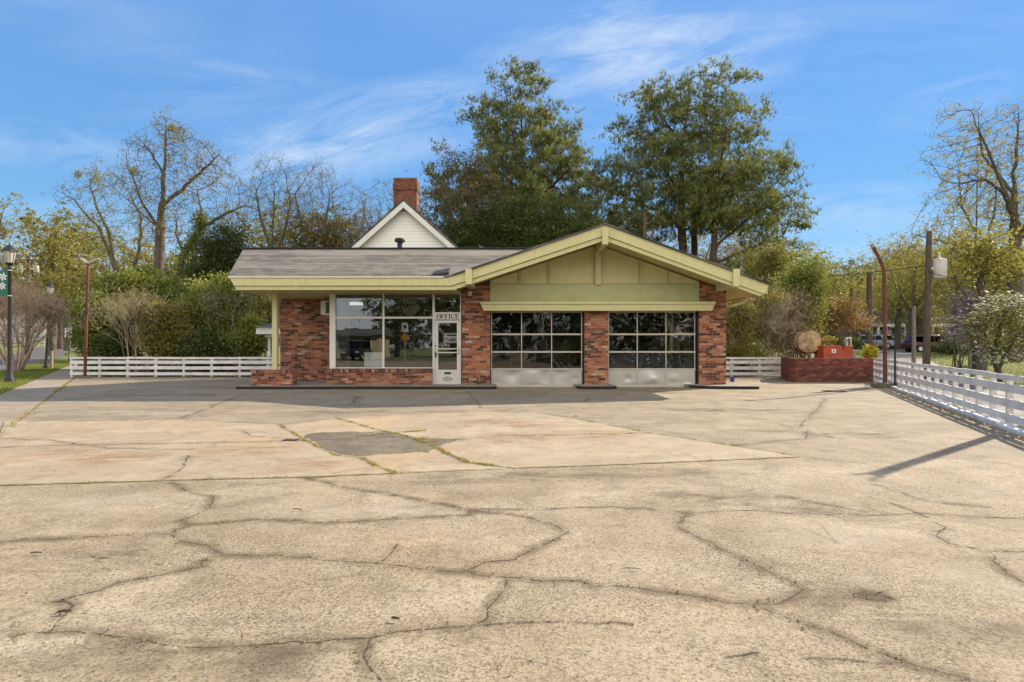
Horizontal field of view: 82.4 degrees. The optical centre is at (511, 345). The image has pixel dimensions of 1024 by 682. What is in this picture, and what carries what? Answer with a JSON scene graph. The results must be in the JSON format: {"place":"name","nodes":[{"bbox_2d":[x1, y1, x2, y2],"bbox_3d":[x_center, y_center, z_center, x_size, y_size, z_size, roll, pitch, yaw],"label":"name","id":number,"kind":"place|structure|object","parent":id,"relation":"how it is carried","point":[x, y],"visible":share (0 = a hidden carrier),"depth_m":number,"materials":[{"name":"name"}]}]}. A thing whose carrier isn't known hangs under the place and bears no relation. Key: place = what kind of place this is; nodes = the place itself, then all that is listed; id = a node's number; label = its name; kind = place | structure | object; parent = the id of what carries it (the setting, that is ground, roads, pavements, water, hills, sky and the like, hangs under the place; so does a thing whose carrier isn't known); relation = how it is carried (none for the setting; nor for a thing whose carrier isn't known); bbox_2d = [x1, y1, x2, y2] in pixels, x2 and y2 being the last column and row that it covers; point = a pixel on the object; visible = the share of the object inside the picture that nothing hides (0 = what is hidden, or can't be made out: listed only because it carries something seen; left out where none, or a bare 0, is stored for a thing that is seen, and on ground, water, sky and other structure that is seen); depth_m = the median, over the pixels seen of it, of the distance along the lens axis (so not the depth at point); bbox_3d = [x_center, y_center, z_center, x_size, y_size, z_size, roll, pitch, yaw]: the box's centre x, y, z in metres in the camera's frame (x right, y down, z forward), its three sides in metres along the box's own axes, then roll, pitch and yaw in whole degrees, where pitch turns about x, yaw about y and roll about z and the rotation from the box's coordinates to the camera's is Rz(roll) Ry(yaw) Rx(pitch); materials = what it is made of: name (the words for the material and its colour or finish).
{"place":"outdoors","nodes":[
{"label":"outdoors","id":0,"kind":"place"},
{"bbox_2d":[0,361,69,393],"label":"grass","id":1,"kind":"structure","parent":0,"point":[34,371],"depth_m":27.17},
{"bbox_2d":[0,345,77,369],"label":"street","id":2,"kind":"structure","parent":0,"point":[37,354],"depth_m":68.63,"materials":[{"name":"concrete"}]},
{"bbox_2d":[0,364,82,432],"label":"sidewalk","id":3,"kind":"structure","parent":0,"point":[24,398],"depth_m":16.00,"materials":[{"name":"concrete"}]},
{"bbox_2d":[102,356,813,376],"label":"soil","id":4,"kind":"structure","parent":0,"point":[247,370],"depth_m":28.44,"materials":[{"name":"soil"}]},
{"bbox_2d":[76,326,148,375],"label":"shrub","id":5,"kind":"object","parent":4,"relation":"on","point":[106,346],"visible":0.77,"depth_m":26.51,"materials":[{"name":"green plant"}]},
{"bbox_2d":[62,266,173,338],"bbox_3d":[-19.521,-1.280,28.931,4.914,5.400,3.232,0,0,0],"label":"shrub","id":6,"kind":"object","parent":4,"relation":"on","point":[120,281],"visible":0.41,"depth_m":28.51,"materials":[{"name":"green plant"}]},
{"bbox_2d":[106,263,188,371],"bbox_3d":[-18.518,-1.493,29.976,4.426,5.820,3.486,0,0,0],"label":"shrub","id":7,"kind":"object","parent":4,"relation":"on","point":[149,270],"visible":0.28,"depth_m":29.71,"materials":[{"name":"green plant"}]},
{"bbox_2d":[131,298,204,371],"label":"shrub","id":8,"kind":"object","parent":4,"relation":"on","point":[164,332],"visible":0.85,"depth_m":26.50,"materials":[{"name":"green plant"}]},
{"bbox_2d":[105,105,241,364],"bbox_3d":[-23.296,-7.462,40.069,10.415,18.088,4.801,0,0,0],"label":"deciduous tree","id":9,"kind":"object","parent":4,"relation":"on","point":[159,251],"visible":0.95,"depth_m":39.81,"materials":[{"name":"brown plant"}]},
{"bbox_2d":[159,274,237,371],"bbox_3d":[-15.350,-1.046,28.890,4.423,4.937,3.552,0,0,30],"label":"shrub","id":10,"kind":"object","parent":4,"relation":"on","point":[190,297],"visible":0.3,"depth_m":28.50,"materials":[{"name":"green plant"}]},
{"bbox_2d":[155,325,242,371],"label":"shrub","id":11,"kind":"object","parent":4,"relation":"on","point":[203,344],"visible":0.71,"depth_m":26.31,"materials":[{"name":"green plant"}]},
{"bbox_2d":[153,169,269,290],"bbox_3d":[-19.165,-4.787,36.958,7.430,12.728,3.302,0,0,-16],"label":"ivy covered tree","id":12,"kind":"object","parent":4,"relation":"on","point":[200,219],"visible":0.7,"depth_m":36.88,"materials":[{"name":"brown plant"}]},
{"bbox_2d":[170,216,256,330],"bbox_3d":[-18.839,-3.434,36.612,7.086,9.707,4.532,0,0,0],"label":"ivy mass","id":13,"kind":"object","parent":12,"relation":"on","point":[224,255],"visible":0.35,"depth_m":36.01,"materials":[{"name":"green plant"}]},
{"bbox_2d":[184,269,279,371],"bbox_3d":[-13.361,-1.222,28.058,4.664,5.286,3.185,0,0,0],"label":"shrub","id":14,"kind":"object","parent":4,"relation":"on","point":[226,286],"visible":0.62,"depth_m":27.59,"materials":[{"name":"green plant"}]},
{"bbox_2d":[184,281,279,371],"bbox_3d":[-12.672,-0.852,27.007,4.597,4.528,3.840,0,0,0],"label":"bare shrub","id":15,"kind":"object","parent":4,"relation":"on","point":[231,315],"visible":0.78,"depth_m":26.70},
{"bbox_2d":[214,309,268,371],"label":"shrub","id":16,"kind":"object","parent":4,"relation":"on","point":[254,345],"visible":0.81,"depth_m":27.15,"materials":[{"name":"green plant"}]},
{"bbox_2d":[238,298,279,365],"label":"shrub","id":17,"kind":"object","parent":4,"relation":"on","point":[268,307],"visible":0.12,"depth_m":32.67,"materials":[{"name":"green plant"}]},
{"bbox_2d":[566,51,763,251],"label":"pine tree","id":18,"kind":"object","parent":4,"relation":"on","point":[645,191],"visible":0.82,"depth_m":44.72,"materials":[{"name":"green plant"}]},
{"bbox_2d":[667,90,821,271],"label":"pine tree","id":19,"kind":"object","parent":4,"relation":"on","point":[768,197],"visible":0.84,"depth_m":42.94,"materials":[{"name":"green plant"}]},
{"bbox_2d":[726,298,768,371],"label":"shrub","id":20,"kind":"object","parent":4,"relation":"on","point":[741,318],"visible":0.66,"depth_m":26.67,"materials":[{"name":"green plant"}]},
{"bbox_2d":[726,339,777,371],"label":"shrub","id":21,"kind":"object","parent":4,"relation":"on","point":[748,351],"visible":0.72,"depth_m":26.22,"materials":[{"name":"green plant"}]},
{"bbox_2d":[721,237,815,359],"bbox_3d":[15.858,-2.748,35.922,6.115,7.943,4.199,0,0,0],"label":"shrub","id":22,"kind":"object","parent":4,"relation":"on","point":[774,259],"visible":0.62,"depth_m":35.55,"materials":[{"name":"green plant"}]},
{"bbox_2d":[739,271,805,371],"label":"shrub","id":23,"kind":"object","parent":4,"relation":"on","point":[772,298],"visible":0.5,"depth_m":27.73,"materials":[{"name":"green plant"}]},
{"bbox_2d":[755,281,824,366],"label":"shrub","id":24,"kind":"object","parent":4,"relation":"on","point":[789,344],"visible":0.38,"depth_m":29.57,"materials":[{"name":"green plant"}]},
{"bbox_2d":[748,289,833,371],"bbox_3d":[12.452,-0.672,27.657,3.711,4.173,4.258,0,0,-14],"label":"bare shrub","id":25,"kind":"object","parent":4,"relation":"on","point":[775,323],"visible":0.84,"depth_m":27.00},
{"bbox_2d":[769,244,849,357],"bbox_3d":[15.525,-2.009,30.904,5.075,6.724,4.024,0,0,0],"label":"holly tree","id":26,"kind":"object","parent":4,"relation":"on","point":[807,277],"visible":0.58,"depth_m":30.57,"materials":[{"name":"green plant"}]},
{"bbox_2d":[811,288,888,345],"bbox_3d":[20.923,-1.300,38.199,6.251,4.967,4.102,0,0,0],"label":"japanese maple","id":27,"kind":"object","parent":4,"relation":"on","point":[844,316],"visible":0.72,"depth_m":37.59,"materials":[{"name":"orange plant"}]},
{"bbox_2d":[0,457,1023,681],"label":"pavement","id":28,"kind":"structure","parent":0,"point":[223,606],"depth_m":3.37,"materials":[{"name":"concrete"}]},
{"bbox_2d":[11,478,1020,678],"bbox_3d":[-0.484,1.310,3.656,6.744,0.011,3.126,0,0,19],"label":"crumbled stone","id":29,"kind":"object","parent":28,"relation":"on","point":[678,591],"visible":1,"depth_m":3.22,"materials":[{"name":"beige stone"}]},
{"bbox_2d":[12,477,1023,681],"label":"pavement cracks","id":30,"kind":"object","parent":28,"relation":"on","point":[905,662],"visible":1,"depth_m":3.25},
{"bbox_2d":[481,496,1023,663],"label":"fine pavement cracks","id":31,"kind":"object","parent":28,"relation":"on","point":[772,511],"visible":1,"depth_m":2.80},
{"bbox_2d":[0,377,1023,485],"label":"parking lot","id":32,"kind":"structure","parent":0,"point":[908,424],"depth_m":12.20,"materials":[{"name":"concrete"}]},
{"bbox_2d":[76,258,99,378],"bbox_3d":[-17.308,-1.138,23.929,0.924,4.940,0.600,0,0,0],"label":"twin head lamp","id":33,"kind":"object","parent":32,"relation":"on","point":[88,263],"visible":0.99,"depth_m":23.88,"materials":[{"name":"metal"}]},
{"bbox_2d":[70,357,279,376],"bbox_3d":[-13.470,0.895,24.883,10.592,0.870,0.124,0,0,0],"label":"board fence","id":34,"kind":"object","parent":32,"relation":"on","point":[183,367],"visible":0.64,"depth_m":24.82,"materials":[{"name":"white paint"}]},
{"bbox_2d":[0,420,388,484],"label":"concrete slab","id":35,"kind":"structure","parent":32,"relation":"on","point":[277,454],"depth_m":7.17,"materials":[{"name":"concrete"}]},
{"bbox_2d":[285,418,451,456],"bbox_3d":[-2.334,1.320,8.602,1.833,0.001,4.154,0,0,-44],"label":"asphalt patch","id":36,"kind":"object","parent":32,"relation":"on","point":[329,425],"visible":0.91,"depth_m":9.35,"materials":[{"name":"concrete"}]},
{"bbox_2d":[305,431,455,455],"bbox_3d":[-2.003,1.319,8.073,2.567,0.001,1.655,0,0,35],"label":"coarse patch","id":37,"kind":"object","parent":36,"relation":"on","point":[370,445],"visible":0.96,"depth_m":7.90,"materials":[{"name":"asphalt"}]},
{"bbox_2d":[1,379,790,482],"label":"crack weeds","id":38,"kind":"object","parent":32,"relation":"on","point":[362,458],"visible":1,"depth_m":8.22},
{"bbox_2d":[2,390,864,484],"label":"mossy joints","id":39,"kind":"object","parent":32,"relation":"on","point":[415,437],"visible":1,"depth_m":6.70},
{"bbox_2d":[363,454,511,473],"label":"slab","id":40,"kind":"structure","parent":32,"relation":"on","point":[413,463],"depth_m":6.51,"materials":[{"name":"concrete"}]},
{"bbox_2d":[228,223,770,388],"bbox_3d":[-1.145,-1.365,22.415,17.550,5.430,10.370,0,0,0],"label":"service station","id":41,"kind":"object","parent":32,"relation":"on","point":[604,306],"visible":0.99,"depth_m":18.80,"materials":[{"name":"red brick"}]},
{"bbox_2d":[321,301,348,315],"bbox_3d":[-5.960,-1.260,19.747,0.800,0.460,0.606,0,0,0],"label":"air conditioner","id":42,"kind":"object","parent":41,"relation":"attached to","point":[343,307],"visible":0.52,"depth_m":19.47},
{"bbox_2d":[364,352,381,366],"bbox_3d":[-4.453,0.441,18.826,0.594,0.461,0.008,0,0,0],"label":"notice board","id":43,"kind":"object","parent":41,"relation":"on","point":[372,359],"visible":1,"depth_m":18.82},
{"bbox_2d":[330,294,432,368],"bbox_3d":[-4.180,-0.519,18.810,3.297,2.488,0.140,0,0,0],"label":"window","id":44,"kind":"structure","parent":41,"relation":"in","point":[333,297],"depth_m":18.77,"materials":[{"name":"white metal"}]},
{"bbox_2d":[433,293,461,383],"bbox_3d":[-2.074,-0.230,18.775,0.945,2.960,0.150,0,0,0],"label":"door","id":45,"kind":"structure","parent":41,"relation":"in","point":[439,376],"depth_m":18.77,"materials":[{"name":"metal"}]},
{"bbox_2d":[490,311,583,386],"bbox_3d":[0.815,0.100,18.942,3.130,2.500,0.135,0,0,0],"label":"garage door","id":46,"kind":"structure","parent":41,"relation":"in","point":[502,377],"depth_m":18.92,"materials":[{"name":"white metal"}]},
{"bbox_2d":[608,311,695,386],"bbox_3d":[4.530,0.100,18.942,3.000,2.500,0.135,0,0,0],"label":"garage door","id":47,"kind":"structure","parent":41,"relation":"in","point":[619,377],"depth_m":18.90,"materials":[{"name":"white metal"}]},
{"bbox_2d":[1,398,1023,681],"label":"grit","id":48,"kind":"object","parent":32,"relation":"on","point":[503,554],"visible":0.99,"depth_m":3.26,"materials":[{"name":"gravel"}]},
{"bbox_2d":[91,376,1023,441],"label":"leaf litter","id":49,"kind":"object","parent":32,"relation":"on","point":[932,405],"visible":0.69,"depth_m":13.59,"materials":[{"name":"beige plant"}]},
{"bbox_2d":[343,412,796,467],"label":"concrete slab","id":50,"kind":"structure","parent":32,"relation":"on","point":[537,445],"depth_m":8.06,"materials":[{"name":"concrete"}]},
{"bbox_2d":[726,357,780,376],"bbox_3d":[9.169,0.900,24.883,4.538,0.861,0.124,0,0,0],"label":"board fence","id":51,"kind":"object","parent":32,"relation":"on","point":[731,367],"visible":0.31,"depth_m":24.82,"materials":[{"name":"white paint"}]},
{"bbox_2d":[794,330,822,357],"bbox_3d":[11.888,0.359,23.544,0.922,1.981,1.440,0,0,21],"label":"fuel tank","id":52,"kind":"object","parent":32,"relation":"on","point":[807,341],"visible":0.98,"depth_m":22.91,"materials":[{"name":"paint"}]},
{"bbox_2d":[781,357,872,381],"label":"garden wall","id":53,"kind":"structure","parent":32,"relation":"on","point":[826,369],"depth_m":21.30,"materials":[{"name":"red brick"}]},
{"bbox_2d":[870,243,900,387],"bbox_3d":[11.807,-0.972,18.611,0.847,4.624,0.580,0,0,0],"label":"bent pole","id":54,"kind":"object","parent":32,"relation":"on","point":[884,383],"visible":0.88,"depth_m":18.57,"materials":[{"name":"metal"}]},
{"bbox_2d":[873,358,1023,425],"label":"board fence","id":55,"kind":"object","parent":32,"relation":"on","point":[1009,388],"visible":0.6,"depth_m":11.94,"materials":[{"name":"white paint"}]},
{"bbox_2d":[873,379,1023,436],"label":"painted kerb","id":56,"kind":"structure","parent":32,"relation":"on","point":[998,423],"depth_m":10.96,"materials":[{"name":"white paint"}]},
{"bbox_2d":[0,342,1023,419],"bbox_3d":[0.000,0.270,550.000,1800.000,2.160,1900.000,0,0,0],"label":"ground","id":57,"kind":"structure","parent":0,"point":[855,354],"depth_m":44.37,"materials":[{"name":"green plant"}]},
{"bbox_2d":[0,242,17,382],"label":"street lantern","id":58,"kind":"object","parent":57,"relation":"on","point":[9,251],"visible":0.99,"depth_m":21.27,"materials":[{"name":"black metal"}]},
{"bbox_2d":[0,192,45,313],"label":"deciduous tree","id":59,"kind":"object","parent":57,"relation":"on","point":[23,252],"visible":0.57,"depth_m":55.12,"materials":[{"name":"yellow plant"}]},
{"bbox_2d":[17,253,38,358],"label":"utility pole","id":60,"kind":"object","parent":57,"relation":"on","point":[35,268],"visible":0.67,"depth_m":61.83,"materials":[{"name":"metal"}]},
{"bbox_2d":[0,280,73,342],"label":"house","id":61,"kind":"structure","parent":57,"relation":"on","point":[38,337],"depth_m":120.00,"materials":[{"name":"grey"}]},
{"bbox_2d":[0,269,75,371],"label":"crape myrtle","id":62,"kind":"object","parent":57,"relation":"on","point":[46,306],"visible":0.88,"depth_m":30.20,"materials":[{"name":"beige plant"}]},
{"bbox_2d":[0,206,112,352],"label":"street tree","id":63,"kind":"object","parent":57,"relation":"on","point":[45,255],"visible":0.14,"depth_m":77.49,"materials":[{"name":"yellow plant"}]},
{"bbox_2d":[0,198,150,355],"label":"deciduous tree","id":64,"kind":"object","parent":57,"relation":"on","point":[54,248],"visible":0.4,"depth_m":69.09,"materials":[{"name":"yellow plant"}]},
{"bbox_2d":[58,288,125,371],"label":"shrub","id":65,"kind":"object","parent":57,"relation":"on","point":[77,340],"visible":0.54,"depth_m":27.03,"materials":[{"name":"green plant"}]},
{"bbox_2d":[39,155,156,359],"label":"deciduous tree","id":66,"kind":"object","parent":57,"relation":"on","point":[110,248],"visible":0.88,"depth_m":45.91,"materials":[{"name":"brown plant"}]},
{"bbox_2d":[15,232,196,331],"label":"leafy tree","id":67,"kind":"object","parent":57,"relation":"on","point":[100,266],"visible":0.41,"depth_m":56.80,"materials":[{"name":"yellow plant"}]},
{"bbox_2d":[69,279,199,371],"bbox_3d":[-16.962,-0.791,26.358,5.313,4.414,4.099,0,0,0],"label":"crape myrtle","id":68,"kind":"object","parent":57,"relation":"on","point":[134,345],"visible":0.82,"depth_m":26.31,"materials":[{"name":"brown plant"}]},
{"bbox_2d":[256,321,279,369],"bbox_3d":[-9.900,-0.053,27.950,3.050,2.805,4.100,0,0,0],"label":"white porch","id":69,"kind":"object","parent":57,"relation":"on","point":[266,329],"visible":0.21,"depth_m":26.15,"materials":[{"name":"paint"}]},
{"bbox_2d":[234,150,319,246],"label":"bare tree","id":70,"kind":"object","parent":57,"relation":"on","point":[274,208],"visible":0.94,"depth_m":54.52,"materials":[{"name":"brown plant"}]},
{"bbox_2d":[213,198,368,318],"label":"leafy tree","id":71,"kind":"object","parent":57,"relation":"on","point":[257,239],"visible":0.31,"depth_m":58.66,"materials":[{"name":"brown plant"}]},
{"bbox_2d":[279,156,339,246],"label":"bare tree","id":72,"kind":"object","parent":57,"relation":"on","point":[312,223],"visible":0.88,"depth_m":56.81,"materials":[{"name":"brown plant"}]},
{"bbox_2d":[274,200,381,246],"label":"leafy tree","id":73,"kind":"object","parent":57,"relation":"on","point":[330,231],"visible":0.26,"depth_m":60.30,"materials":[{"name":"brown plant"}]},
{"bbox_2d":[322,175,385,246],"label":"bare tree","id":74,"kind":"object","parent":57,"relation":"on","point":[359,230],"visible":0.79,"depth_m":59.11,"materials":[{"name":"brown plant"}]},
{"bbox_2d":[361,177,393,228],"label":"bare tree","id":75,"kind":"object","parent":57,"relation":"on","point":[390,194],"visible":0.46,"depth_m":61.44,"materials":[{"name":"brown plant"}]},
{"bbox_2d":[349,178,457,304],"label":"white house","id":76,"kind":"structure","parent":57,"relation":"on","point":[408,221],"depth_m":35.00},
{"bbox_2d":[387,136,521,246],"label":"broadleaf tree","id":77,"kind":"object","parent":57,"relation":"on","point":[468,182],"visible":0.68,"depth_m":41.42,"materials":[{"name":"green plant"}]},
{"bbox_2d":[419,54,619,246],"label":"pine tree","id":78,"kind":"object","parent":57,"relation":"on","point":[515,164],"visible":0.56,"depth_m":46.30,"materials":[{"name":"green plant"}]},
{"bbox_2d":[437,186,622,246],"bbox_3d":[0.800,-4.748,39.937,15.147,12.404,4.503,0,0,0],"label":"evergreen understory","id":79,"kind":"object","parent":57,"relation":"on","point":[518,227],"visible":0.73,"depth_m":39.61,"materials":[{"name":"green plant"}]},
{"bbox_2d":[657,127,760,255],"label":"pine tree","id":80,"kind":"object","parent":57,"relation":"on","point":[694,246],"visible":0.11,"depth_m":48.24,"materials":[{"name":"green plant"}]},
{"bbox_2d":[663,227,760,268],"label":"leafy tree","id":81,"kind":"object","parent":57,"relation":"on","point":[709,248],"visible":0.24,"depth_m":64.16,"materials":[{"name":"green plant"}]},
{"bbox_2d":[699,227,822,337],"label":"leafy tree","id":82,"kind":"object","parent":57,"relation":"on","point":[738,249],"visible":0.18,"depth_m":61.90,"materials":[{"name":"green plant"}]},
{"bbox_2d":[809,253,882,336],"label":"leafy tree","id":83,"kind":"object","parent":57,"relation":"on","point":[837,290],"visible":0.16,"depth_m":87.65,"materials":[{"name":"green plant"}]},
{"bbox_2d":[866,273,872,345],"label":"utility pole","id":84,"kind":"object","parent":57,"relation":"on","point":[869,335],"visible":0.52,"depth_m":51.81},
{"bbox_2d":[855,324,888,358],"bbox_3d":[14.836,0.263,24.178,1.531,2.324,2.014,0,0,42],"label":"forsythia","id":85,"kind":"object","parent":57,"relation":"on","point":[870,351],"visible":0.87,"depth_m":23.79,"materials":[{"name":"yellow plant"}]},
{"bbox_2d":[830,254,939,310],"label":"leafy tree","id":86,"kind":"object","parent":57,"relation":"on","point":[862,288],"visible":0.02,"depth_m":109.19,"materials":[{"name":"green plant"}]},
{"bbox_2d":[833,226,954,334],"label":"leafy tree","id":87,"kind":"object","parent":57,"relation":"on","point":[899,251],"visible":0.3,"depth_m":84.77,"materials":[{"name":"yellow plant"}]},
{"bbox_2d":[836,311,963,339],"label":"porch house","id":88,"kind":"structure","parent":57,"relation":"on","point":[880,328],"depth_m":92.75,"materials":[{"name":"grey"}]},
{"bbox_2d":[848,248,954,349],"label":"lawn tree","id":89,"kind":"object","parent":57,"relation":"on","point":[898,330],"visible":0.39,"depth_m":65.84,"materials":[{"name":"green plant"}]},
{"bbox_2d":[846,244,964,334],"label":"lawn tree","id":90,"kind":"object","parent":57,"relation":"on","point":[915,283],"visible":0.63,"depth_m":61.88,"materials":[{"name":"green plant"}]},
{"bbox_2d":[874,252,958,334],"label":"lawn tree","id":91,"kind":"object","parent":57,"relation":"on","point":[919,323],"visible":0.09,"depth_m":74.77,"materials":[{"name":"green plant"}]},
{"bbox_2d":[900,335,945,351],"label":"parked car","id":92,"kind":"object","parent":57,"relation":"on","point":[906,344],"visible":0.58,"depth_m":57.23,"materials":[{"name":"paint"}]},
{"bbox_2d":[862,236,993,337],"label":"leafy tree","id":93,"kind":"object","parent":57,"relation":"on","point":[935,311],"visible":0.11,"depth_m":75.30,"materials":[{"name":"green plant"}]},
{"bbox_2d":[922,222,946,379],"bbox_3d":[15.860,-1.603,21.980,0.855,6.111,0.473,0,0,0],"label":"utility pole","id":94,"kind":"object","parent":57,"relation":"on","point":[938,265],"visible":0.96,"depth_m":21.91,"materials":[{"name":"wood"}]},
{"bbox_2d":[922,336,967,354],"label":"lawn shrub","id":95,"kind":"object","parent":57,"relation":"on","point":[945,348],"visible":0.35,"depth_m":51.83,"materials":[{"name":"green plant"}]},
{"bbox_2d":[896,97,1023,361],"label":"oak tree","id":96,"kind":"object","parent":57,"relation":"on","point":[1011,207],"visible":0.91,"depth_m":39.83,"materials":[{"name":"brown plant"}]},
{"bbox_2d":[931,284,995,374],"bbox_3d":[20.685,-0.908,27.074,2.234,4.655,2.621,0,0,-31],"label":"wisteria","id":97,"kind":"object","parent":57,"relation":"on","point":[965,305],"visible":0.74,"depth_m":26.95,"materials":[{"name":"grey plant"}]},
{"bbox_2d":[912,219,1023,374],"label":"lawn tree","id":98,"kind":"object","parent":57,"relation":"on","point":[986,265],"visible":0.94,"depth_m":26.75,"materials":[{"name":"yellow plant"}]},
{"bbox_2d":[919,120,1023,294],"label":"leafy tree","id":99,"kind":"object","parent":57,"relation":"on","point":[976,195],"visible":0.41,"depth_m":61.90,"materials":[{"name":"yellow plant"}]},
{"bbox_2d":[921,247,1023,351],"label":"lawn tree","id":100,"kind":"object","parent":57,"relation":"on","point":[965,286],"visible":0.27,"depth_m":56.18,"materials":[{"name":"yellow plant"}]},
{"bbox_2d":[931,290,1023,382],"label":"dogwood tree","id":101,"kind":"object","parent":57,"relation":"on","point":[969,323],"visible":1,"depth_m":21.41,"materials":[{"name":"grey plant"}]},
{"bbox_2d":[0,0,1023,303],"label":"sky","id":102,"kind":"structure","parent":0,"point":[362,86],"materials":[{"name":"blue"}]},
{"bbox_2d":[814,340,853,357],"bbox_3d":[12.497,0.418,22.740,1.160,1.263,0.740,0,0,0],"label":"orange tank","id":103,"kind":"object","parent":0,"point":[841,351],"visible":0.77,"depth_m":22.40,"materials":[{"name":"metal"}]},
{"bbox_2d":[877,348,1023,417],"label":"side street","id":104,"kind":"structure","parent":0,"point":[903,355],"depth_m":20.84,"materials":[{"name":"asphalt"}]},
{"bbox_2d":[910,351,1023,385],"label":"grass","id":105,"kind":"structure","parent":0,"point":[965,355],"depth_m":36.46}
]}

